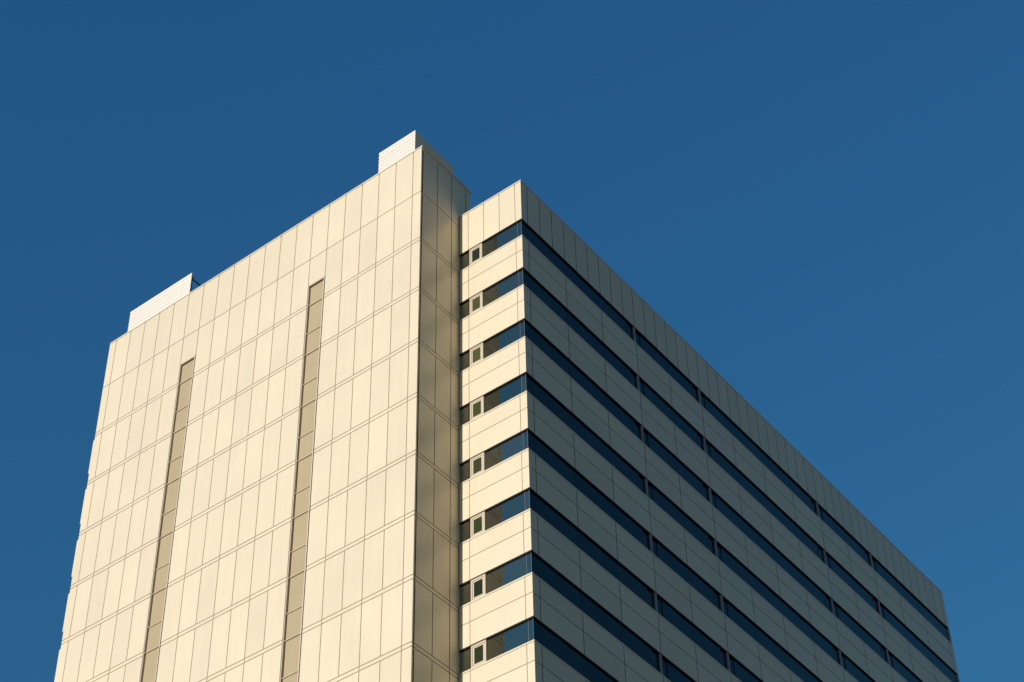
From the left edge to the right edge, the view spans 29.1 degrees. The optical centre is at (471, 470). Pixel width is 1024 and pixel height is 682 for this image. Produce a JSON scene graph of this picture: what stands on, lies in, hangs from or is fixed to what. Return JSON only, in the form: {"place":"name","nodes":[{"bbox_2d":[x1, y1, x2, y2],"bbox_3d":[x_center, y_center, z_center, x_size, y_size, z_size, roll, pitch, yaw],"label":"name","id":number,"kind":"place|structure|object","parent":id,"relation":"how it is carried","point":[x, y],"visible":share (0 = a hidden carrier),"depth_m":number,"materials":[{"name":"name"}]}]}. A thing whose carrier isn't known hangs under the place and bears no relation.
{"place":"outdoors","nodes":[
{"label":"outdoors","id":0,"kind":"place"},
{"bbox_2d":[54,145,959,681],"bbox_3d":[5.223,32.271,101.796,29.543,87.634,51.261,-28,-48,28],"label":"office building","id":1,"kind":"structure","parent":0,"point":[410,417],"depth_m":104.35,"materials":[{"name":"beige paint"}]},
{"bbox_2d":[128,273,200,330],"bbox_3d":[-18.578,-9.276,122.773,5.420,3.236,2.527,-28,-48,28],"label":"rooftop screen","id":2,"kind":"object","parent":1,"relation":"on","point":[164,299],"visible":0.38,"depth_m":122.41,"materials":[{"name":"white metal"}]},
{"bbox_2d":[378,130,452,173],"bbox_3d":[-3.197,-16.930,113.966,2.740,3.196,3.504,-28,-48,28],"label":"rooftop screen","id":3,"kind":"object","parent":1,"relation":"on","point":[401,148],"visible":0.41,"depth_m":113.52,"materials":[{"name":"white metal"}]},
{"bbox_2d":[0,0,1023,681],"label":"sky","id":4,"kind":"structure","parent":0,"point":[823,200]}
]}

